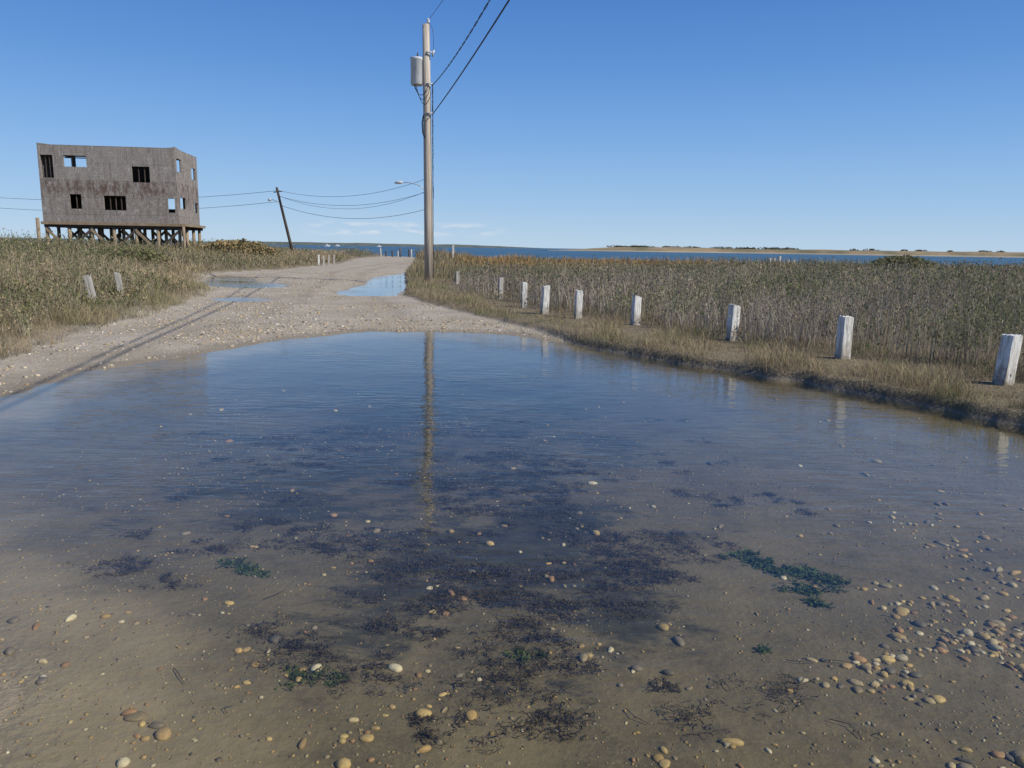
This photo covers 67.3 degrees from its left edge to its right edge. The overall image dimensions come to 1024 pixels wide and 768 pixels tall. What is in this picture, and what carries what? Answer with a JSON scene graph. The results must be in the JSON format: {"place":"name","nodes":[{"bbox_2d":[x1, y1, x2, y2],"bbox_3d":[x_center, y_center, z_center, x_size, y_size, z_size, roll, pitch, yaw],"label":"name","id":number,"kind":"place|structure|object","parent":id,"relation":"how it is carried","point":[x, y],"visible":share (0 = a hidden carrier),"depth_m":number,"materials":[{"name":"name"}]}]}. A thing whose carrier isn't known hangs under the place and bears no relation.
{"place":"outdoors","nodes":[
{"label":"outdoors","id":0,"kind":"place"},
{"bbox_2d":[132,166,146,182],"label":"partition wall","id":1,"kind":"structure","parent":0,"point":[135,174],"depth_m":59.76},
{"bbox_2d":[0,228,379,345],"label":"beach grass","id":2,"kind":"structure","parent":0,"point":[22,259],"depth_m":24.25,"materials":[{"name":"green plant"}]},
{"bbox_2d":[0,237,551,248],"bbox_3d":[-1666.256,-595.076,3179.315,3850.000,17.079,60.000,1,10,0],"label":"distant hills","id":3,"kind":"structure","parent":0,"point":[373,244],"depth_m":3158.64,"materials":[{"name":"green plant"}]},
{"bbox_2d":[0,253,1023,767],"bbox_3d":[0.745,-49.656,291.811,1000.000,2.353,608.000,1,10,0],"label":"ground","id":4,"kind":"structure","parent":0,"point":[54,425],"depth_m":4.58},
{"bbox_2d":[0,278,38,307],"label":"shrub","id":5,"kind":"object","parent":4,"relation":"on","point":[17,289],"visible":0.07,"depth_m":15.19,"materials":[{"name":"green plant"}]},
{"bbox_2d":[35,218,40,243],"bbox_3d":[-34.829,-10.493,56.683,0.228,3.450,0.240,-1,10,-8],"label":"corner post","id":6,"kind":"object","parent":4,"relation":"on","point":[38,226],"visible":0.41,"depth_m":56.47,"materials":[{"name":"brown wood"}]},
{"bbox_2d":[45,227,49,241],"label":"pile","id":7,"kind":"object","parent":4,"relation":"on","point":[48,235],"visible":0.34,"depth_m":56.91,"materials":[{"name":"brown wood"}]},
{"bbox_2d":[45,228,62,243],"bbox_3d":[-33.634,-10.710,57.004,1.703,1.740,0.042,-1,10,-8],"label":"brace","id":8,"kind":"object","parent":7,"relation":"attached to","point":[49,231],"visible":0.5,"depth_m":56.87,"materials":[{"name":"brown wood"}]},
{"bbox_2d":[75,229,90,244],"bbox_3d":[-32.088,-10.749,57.210,1.682,1.582,0.040,-1,10,-8],"label":"brace","id":9,"kind":"object","parent":8,"relation":"attached to","point":[87,232],"visible":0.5,"depth_m":57.18,"materials":[{"name":"brown wood"}]},
{"bbox_2d":[57,227,61,244],"bbox_3d":[-34.697,-10.590,59.042,0.248,2.821,0.260,-1,10,-8],"label":"pile","id":10,"kind":"object","parent":4,"relation":"on","point":[58,231],"visible":0.34,"depth_m":58.78,"materials":[{"name":"brown wood"}]},
{"bbox_2d":[68,227,72,244],"bbox_3d":[-32.889,-10.263,57.350,0.248,2.821,0.260,-1,10,-8],"label":"pile","id":11,"kind":"object","parent":4,"relation":"on","point":[69,231],"visible":0.34,"depth_m":57.10,"materials":[{"name":"brown wood"}]},
{"bbox_2d":[83,275,95,301],"bbox_3d":[-9.698,-2.080,17.728,0.158,0.878,0.151,-10,12,-10],"label":"wooden bollard post","id":12,"kind":"object","parent":4,"relation":"on","point":[88,281],"visible":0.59,"depth_m":17.64,"materials":[{"name":"grey wood"}]},
{"bbox_2d":[90,227,94,244],"bbox_3d":[-31.344,-10.277,57.561,0.248,2.821,0.260,-1,10,-8],"label":"pile","id":13,"kind":"object","parent":4,"relation":"on","point":[91,233],"visible":0.34,"depth_m":57.34,"materials":[{"name":"brown wood"}]},
{"bbox_2d":[100,228,104,244],"bbox_3d":[-31.606,-10.618,59.463,0.248,2.821,0.260,-1,10,-8],"label":"pile","id":14,"kind":"object","parent":4,"relation":"on","point":[102,232],"visible":0.34,"depth_m":59.21,"materials":[{"name":"brown wood"}]},
{"bbox_2d":[112,228,116,244],"bbox_3d":[-29.798,-10.291,57.771,0.248,2.821,0.260,-1,10,-8],"label":"pile","id":15,"kind":"object","parent":4,"relation":"on","point":[114,232],"visible":0.34,"depth_m":57.53,"materials":[{"name":"brown wood"}]},
{"bbox_2d":[90,228,108,246],"bbox_3d":[-30.542,-10.738,57.425,1.703,1.740,0.040,-1,10,-8],"label":"brace","id":16,"kind":"object","parent":15,"relation":"attached to","point":[96,233],"visible":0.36,"depth_m":57.30,"materials":[{"name":"brown wood"}]},
{"bbox_2d":[119,230,134,244],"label":"brace","id":17,"kind":"object","parent":16,"relation":"attached to","point":[129,235],"visible":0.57,"depth_m":57.60,"materials":[{"name":"brown wood"}]},
{"bbox_2d":[44,224,181,228],"bbox_3d":[-29.706,-11.778,57.517,9.800,0.240,0.150,-1,10,-8],"label":"girder","id":18,"kind":"object","parent":15,"relation":"on","point":[114,226],"visible":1,"depth_m":57.42,"materials":[{"name":"brown wood"}]},
{"bbox_2d":[114,272,123,295],"bbox_3d":[-10.031,-2.432,19.690,0.137,0.862,0.132,-8,15,-16],"label":"wooden bollard post","id":19,"kind":"object","parent":4,"relation":"on","point":[118,280],"visible":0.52,"depth_m":19.60,"materials":[{"name":"grey wood"}]},
{"bbox_2d":[76,246,172,263],"bbox_3d":[-18.959,-6.155,37.488,4.669,1.176,2.609,1,10,0],"label":"shrub","id":20,"kind":"object","parent":4,"relation":"on","point":[146,253],"visible":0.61,"depth_m":37.19,"materials":[{"name":"green plant"}]},
{"bbox_2d":[134,228,138,242],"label":"pile","id":21,"kind":"object","parent":4,"relation":"on","point":[136,237],"visible":0.34,"depth_m":57.76,"materials":[{"name":"brown wood"}]},
{"bbox_2d":[135,229,152,246],"bbox_3d":[-27.451,-10.767,57.845,1.703,1.740,0.040,-1,10,-8],"label":"brace","id":22,"kind":"object","parent":21,"relation":"attached to","point":[141,235],"visible":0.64,"depth_m":57.73,"materials":[{"name":"brown wood"}]},
{"bbox_2d":[143,229,146,243],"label":"pile","id":23,"kind":"object","parent":4,"relation":"on","point":[145,233],"depth_m":59.62,"materials":[{"name":"brown wood"}]},
{"bbox_2d":[151,229,154,243],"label":"pile","id":24,"kind":"object","parent":4,"relation":"on","point":[152,236],"visible":0.34,"depth_m":61.49,"materials":[{"name":"brown wood"}]},
{"bbox_2d":[156,229,160,248],"bbox_3d":[-26.707,-10.319,58.192,0.248,2.821,0.260,-1,10,-8],"label":"pile","id":25,"kind":"object","parent":4,"relation":"on","point":[158,234],"visible":0.47,"depth_m":57.96,"materials":[{"name":"brown wood"}]},
{"bbox_2d":[159,231,179,248],"bbox_3d":[-25.905,-10.805,58.051,1.683,1.582,0.042,-1,10,-8],"label":"brace","id":26,"kind":"object","parent":25,"relation":"attached to","point":[172,237],"visible":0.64,"depth_m":58.03,"materials":[{"name":"brown wood"}]},
{"bbox_2d":[164,229,167,247],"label":"pile","id":27,"kind":"object","parent":4,"relation":"on","point":[166,236],"visible":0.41,"depth_m":59.87,"materials":[{"name":"brown wood"}]},
{"bbox_2d":[149,231,164,245],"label":"brace","id":28,"kind":"object","parent":27,"relation":"attached to","point":[161,235],"visible":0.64,"depth_m":59.72,"materials":[{"name":"brown wood"}]},
{"bbox_2d":[164,230,182,247],"bbox_3d":[-26.167,-11.122,59.958,1.703,1.740,0.040,-1,10,-8],"label":"brace","id":29,"kind":"object","parent":27,"relation":"attached to","point":[169,234],"visible":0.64,"depth_m":59.81,"materials":[{"name":"brown wood"}]},
{"bbox_2d":[178,229,182,249],"bbox_3d":[-25.161,-10.333,58.403,0.248,2.821,0.260,-1,10,-8],"label":"pile","id":30,"kind":"object","parent":4,"relation":"on","point":[180,237],"visible":0.59,"depth_m":58.22,"materials":[{"name":"brown wood"}]},
{"bbox_2d":[182,227,185,249],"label":"corner post","id":31,"kind":"object","parent":4,"relation":"on","point":[184,237],"visible":0.53,"depth_m":57.91,"materials":[{"name":"brown wood"}]},
{"bbox_2d":[41,221,183,226],"bbox_3d":[-29.666,-11.906,57.213,10.000,0.200,0.100,-1,10,-8],"label":"deck rim","id":32,"kind":"object","parent":31,"relation":"on","point":[109,223],"visible":1,"depth_m":57.14,"materials":[{"name":"brown wood"}]},
{"bbox_2d":[185,229,189,247],"bbox_3d":[-25.423,-10.674,60.305,0.248,2.821,0.260,-1,10,-8],"label":"pile","id":33,"kind":"object","parent":4,"relation":"on","point":[187,235],"visible":0.41,"depth_m":60.08,"materials":[{"name":"brown wood"}]},
{"bbox_2d":[192,230,195,246],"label":"pile","id":34,"kind":"object","parent":4,"relation":"on","point":[193,235],"visible":0.34,"depth_m":61.92,"materials":[{"name":"brown wood"}]},
{"bbox_2d":[198,230,201,245],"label":"pile","id":35,"kind":"object","parent":4,"relation":"on","point":[199,235],"visible":0.34,"depth_m":63.68,"materials":[{"name":"brown wood"}]},
{"bbox_2d":[5,179,423,254],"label":"utility pole","id":36,"kind":"object","parent":4,"relation":"on","point":[284,220],"visible":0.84,"depth_m":72.98,"materials":[{"name":"brown wood"}]},
{"bbox_2d":[193,238,280,257],"bbox_3d":[-21.329,-10.332,59.138,7.184,1.875,3.322,1,10,0],"label":"shrub","id":37,"kind":"object","parent":4,"relation":"on","point":[250,246],"visible":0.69,"depth_m":58.54,"materials":[{"name":"green plant"}]},
{"bbox_2d":[209,297,271,301],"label":"puddle water","id":38,"kind":"structure","parent":4,"relation":"on","point":[238,299],"depth_m":22.36,"materials":[{"name":"blue liquid"}]},
{"bbox_2d":[201,275,287,287],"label":"puddle water","id":39,"kind":"structure","parent":4,"relation":"on","point":[227,281],"depth_m":31.70,"materials":[{"name":"liquid"}]},
{"bbox_2d":[0,271,562,392],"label":"road gravel","id":40,"kind":"structure","parent":4,"relation":"on","point":[224,330],"depth_m":15.37,"materials":[{"name":"beige gravel"}]},
{"bbox_2d":[336,273,405,295],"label":"puddle water","id":41,"kind":"structure","parent":4,"relation":"on","point":[381,286],"depth_m":29.68,"materials":[{"name":"blue liquid"}]},
{"bbox_2d":[63,414,818,752],"bbox_3d":[-0.583,0.757,5.221,5.229,0.079,5.354,1,10,0],"label":"brown seaweed","id":42,"kind":"object","parent":4,"relation":"on","point":[447,600],"visible":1,"depth_m":4.02,"materials":[{"name":"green plant"}]},
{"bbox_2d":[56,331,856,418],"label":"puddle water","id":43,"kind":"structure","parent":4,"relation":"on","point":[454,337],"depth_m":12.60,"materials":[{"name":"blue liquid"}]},
{"bbox_2d":[456,271,459,284],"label":"wooden bollard post","id":44,"kind":"object","parent":4,"relation":"on","point":[457,278],"visible":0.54,"depth_m":30.19,"materials":[{"name":"grey wood"}]},
{"bbox_2d":[410,0,509,281],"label":"utility pole","id":45,"kind":"object","parent":4,"relation":"on","point":[420,71],"visible":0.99,"depth_m":31.45,"materials":[{"name":"grey wood"}]},
{"bbox_2d":[395,181,423,188],"bbox_3d":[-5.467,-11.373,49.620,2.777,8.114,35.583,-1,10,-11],"label":"street light","id":46,"kind":"object","parent":45,"relation":"attached to","point":[398,182],"visible":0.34,"depth_m":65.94,"materials":[{"name":"grey metal"}]},
{"bbox_2d":[498,277,503,298],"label":"wooden bollard post","id":47,"kind":"object","parent":4,"relation":"on","point":[500,283],"visible":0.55,"depth_m":22.01,"materials":[{"name":"grey wood"}]},
{"bbox_2d":[0,260,1023,422],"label":"bank grass","id":48,"kind":"structure","parent":4,"relation":"on","point":[934,383],"depth_m":12.02,"materials":[{"name":"brown plant"}]},
{"bbox_2d":[0,390,1023,767],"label":"submerged pebbles","id":49,"kind":"object","parent":4,"relation":"on","point":[162,732],"visible":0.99,"depth_m":3.22,"materials":[{"name":"beige stone"}]},
{"bbox_2d":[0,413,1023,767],"bbox_3d":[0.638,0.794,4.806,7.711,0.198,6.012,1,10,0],"label":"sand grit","id":50,"kind":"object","parent":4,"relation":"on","point":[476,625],"visible":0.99,"depth_m":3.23,"materials":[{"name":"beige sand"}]},
{"bbox_2d":[521,282,526,307],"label":"wooden bollard post","id":51,"kind":"object","parent":4,"relation":"on","point":[524,296],"visible":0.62,"depth_m":18.86,"materials":[{"name":"white paint"}]},
{"bbox_2d":[174,503,890,737],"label":"driftwood twigs","id":52,"kind":"object","parent":4,"relation":"on","point":[599,669],"visible":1,"depth_m":3.26,"materials":[{"name":"brown wood"}]},
{"bbox_2d":[214,547,851,690],"bbox_3d":[0.137,1.049,3.646,3.325,0.070,1.358,0,10,-5],"label":"green seaweed","id":53,"kind":"object","parent":4,"relation":"on","point":[805,572],"visible":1,"depth_m":3.96,"materials":[{"name":"green plant"}]},
{"bbox_2d":[540,285,549,313],"bbox_3d":[0.737,-1.767,17.256,0.158,0.902,0.151,0,10,-20],"label":"wooden bollard post","id":54,"kind":"object","parent":4,"relation":"on","point":[544,308],"visible":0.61,"depth_m":17.18,"materials":[{"name":"white paint"}]},
{"bbox_2d":[574,290,582,318],"bbox_3d":[1.427,-1.595,16.571,0.151,0.865,0.146,0,11,-11],"label":"wooden bollard post","id":55,"kind":"object","parent":4,"relation":"on","point":[578,304],"visible":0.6,"depth_m":16.49,"materials":[{"name":"white paint"}]},
{"bbox_2d":[631,295,641,324],"bbox_3d":[2.433,-1.330,15.094,0.158,0.850,0.149,-1,10,-17],"label":"wooden bollard post","id":56,"kind":"object","parent":4,"relation":"on","point":[636,311],"visible":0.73,"depth_m":15.02,"materials":[{"name":"white paint"}]},
{"bbox_2d":[407,247,1023,278],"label":"marsh grass","id":57,"kind":"structure","parent":4,"relation":"on","point":[443,261],"depth_m":67.07,"materials":[{"name":"green plant"}]},
{"bbox_2d":[725,304,740,340],"bbox_3d":[3.670,-0.904,12.824,0.163,0.863,0.156,-2,13,-23],"label":"wooden bollard post","id":58,"kind":"object","parent":4,"relation":"on","point":[733,310],"visible":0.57,"depth_m":12.74,"materials":[{"name":"white paint"}]},
{"bbox_2d":[449,254,1023,375],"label":"marsh reeds","id":59,"kind":"object","parent":4,"relation":"on","point":[797,294],"visible":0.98,"depth_m":16.59,"materials":[{"name":"green plant"}]},
{"bbox_2d":[834,315,853,359],"bbox_3d":[4.650,-0.530,10.783,0.169,0.858,0.160,-1,9,-14],"label":"wooden bollard post","id":60,"kind":"object","parent":4,"relation":"on","point":[844,338],"visible":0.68,"depth_m":10.71,"materials":[{"name":"white paint"}]},
{"bbox_2d":[865,254,938,269],"bbox_3d":[22.622,-6.954,44.438,3.582,1.172,2.456,-3,11,-21],"label":"shrub","id":61,"kind":"object","parent":4,"relation":"on","point":[909,258],"visible":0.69,"depth_m":44.03,"materials":[{"name":"green plant"}]},
{"bbox_2d":[992,334,1022,385],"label":"wooden bollard post","id":62,"kind":"object","parent":4,"relation":"on","point":[1007,360],"visible":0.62,"depth_m":8.77,"materials":[{"name":"white paint"}]},
{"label":"pile","id":63,"kind":"object","parent":4,"relation":"on","visible":0},
{"bbox_2d":[56,227,190,229],"bbox_3d":[-29.969,-12.119,59.419,9.800,0.240,0.150,-1,10,-8],"label":"girder","id":64,"kind":"object","parent":63,"relation":"on","point":[187,228],"visible":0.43,"depth_m":59.43,"materials":[{"name":"brown wood"}]},
{"bbox_2d":[122,229,140,245],"bbox_3d":[-29.259,-11.094,59.537,1.703,1.740,0.040,-1,10,-8],"label":"brace","id":65,"kind":"object","parent":63,"relation":"attached to","point":[127,234],"visible":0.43,"depth_m":59.37,"materials":[{"name":"brown wood"}]},
{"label":"pile","id":66,"kind":"object","parent":4,"relation":"on","visible":0},
{"bbox_2d":[151,230,164,243],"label":"brace","id":67,"kind":"object","parent":66,"relation":"attached to","point":[161,239],"visible":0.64,"depth_m":61.49,"materials":[{"name":"brown wood"}]},
{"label":"pile","id":68,"kind":"object","parent":4,"relation":"on","visible":0},
{"bbox_2d":[88,227,196,229],"bbox_3d":[-30.224,-12.452,61.272,9.800,0.240,0.150,-1,10,-8],"label":"girder","id":69,"kind":"object","parent":68,"relation":"on","point":[193,228],"visible":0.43,"depth_m":61.51,"materials":[{"name":"brown wood"}]},
{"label":"pile","id":70,"kind":"object","parent":4,"relation":"on","visible":0},
{"bbox_2d":[76,228,202,230],"bbox_3d":[-30.466,-12.766,63.028,9.800,0.240,0.150,-1,10,-8],"label":"girder","id":71,"kind":"object","parent":70,"relation":"on","point":[200,229],"visible":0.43,"depth_m":63.55,"materials":[{"name":"brown wood"}]},
{"bbox_2d":[0,0,1023,251],"label":"sky","id":72,"kind":"structure","parent":0,"point":[883,125],"materials":[{"name":"blue"}]},
{"bbox_2d":[30,241,1023,266],"bbox_3d":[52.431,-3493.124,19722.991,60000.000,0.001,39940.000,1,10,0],"label":"sea water","id":73,"kind":"structure","parent":0,"point":[552,253],"depth_m":316.44,"materials":[{"name":"blue liquid"}]},
{"bbox_2d":[380,248,423,256],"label":"pier pilings","id":74,"kind":"object","parent":73,"relation":"in","point":[398,253],"visible":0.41,"depth_m":110.23,"materials":[{"name":"grey wood"}]},
{"bbox_2d":[768,256,794,262],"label":"pier pilings","id":75,"kind":"object","parent":73,"relation":"in","point":[779,258],"visible":0.27,"depth_m":85.89,"materials":[{"name":"grey wood"}]},
{"bbox_2d":[555,247,1023,257],"bbox_3d":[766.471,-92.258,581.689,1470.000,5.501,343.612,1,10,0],"label":"distant shore","id":76,"kind":"structure","parent":0,"point":[825,252],"depth_m":676.18,"materials":[{"name":"green plant"}]},
{"bbox_2d":[607,245,1004,251],"bbox_3d":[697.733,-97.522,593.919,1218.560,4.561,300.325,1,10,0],"label":"distant trees","id":77,"kind":"object","parent":76,"relation":"on","point":[766,248],"visible":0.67,"depth_m":711.98,"materials":[{"name":"green plant"}]},
{"bbox_3d":[-30.079,-12.499,60.207,9.950,0.070,6.000,-1,10,-8],"label":"deck subfloor","id":78,"kind":"object","parent":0,"visible":0},
{"bbox_2d":[40,155,75,208],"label":"wall","id":79,"kind":"structure","parent":78,"relation":"on","point":[72,196],"depth_m":57.54,"materials":[{"name":"black wood"}]},
{"bbox_2d":[36,143,178,223],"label":"front wall","id":80,"kind":"structure","parent":78,"relation":"on","point":[107,171],"depth_m":56.72,"materials":[{"name":"grey wood"}]},
{"bbox_2d":[73,156,196,212],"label":"back wall","id":81,"kind":"structure","parent":78,"relation":"on","point":[148,181],"depth_m":62.61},
{"bbox_2d":[175,147,199,224],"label":"wall","id":82,"kind":"structure","parent":78,"relation":"on","point":[187,187],"depth_m":60.26,"materials":[{"name":"grey wood"}]},
{"bbox_2d":[184,224,205,227],"bbox_3d":[-25.076,-12.491,60.898,0.100,0.180,6.050,-1,10,-8],"label":"deck rim","id":83,"kind":"object","parent":78,"relation":"attached to","point":[189,225],"visible":1,"depth_m":60.48,"materials":[{"name":"brown wood"}]},
{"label":"pile","id":84,"kind":"object","parent":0,"visible":0},
{"bbox_2d":[79,228,100,247],"bbox_3d":[-32.350,-11.065,59.116,1.703,1.740,0.040,-1,10,-8],"label":"brace","id":85,"kind":"object","parent":84,"relation":"attached to","point":[83,233],"visible":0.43,"depth_m":58.95,"materials":[{"name":"brown wood"}]},
{"bbox_2d":[108,230,122,242],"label":"brace","id":86,"kind":"object","parent":85,"relation":"attached to","point":[118,234],"visible":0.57,"depth_m":59.30,"materials":[{"name":"brown wood"}]},
{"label":"lower floor","id":87,"kind":"structure","parent":0,"visible":0},
{"bbox_2d":[75,194,126,209],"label":"partition wall","id":88,"kind":"structure","parent":87,"relation":"on","point":[107,202],"depth_m":59.69,"materials":[{"name":"black wood"}]}
]}

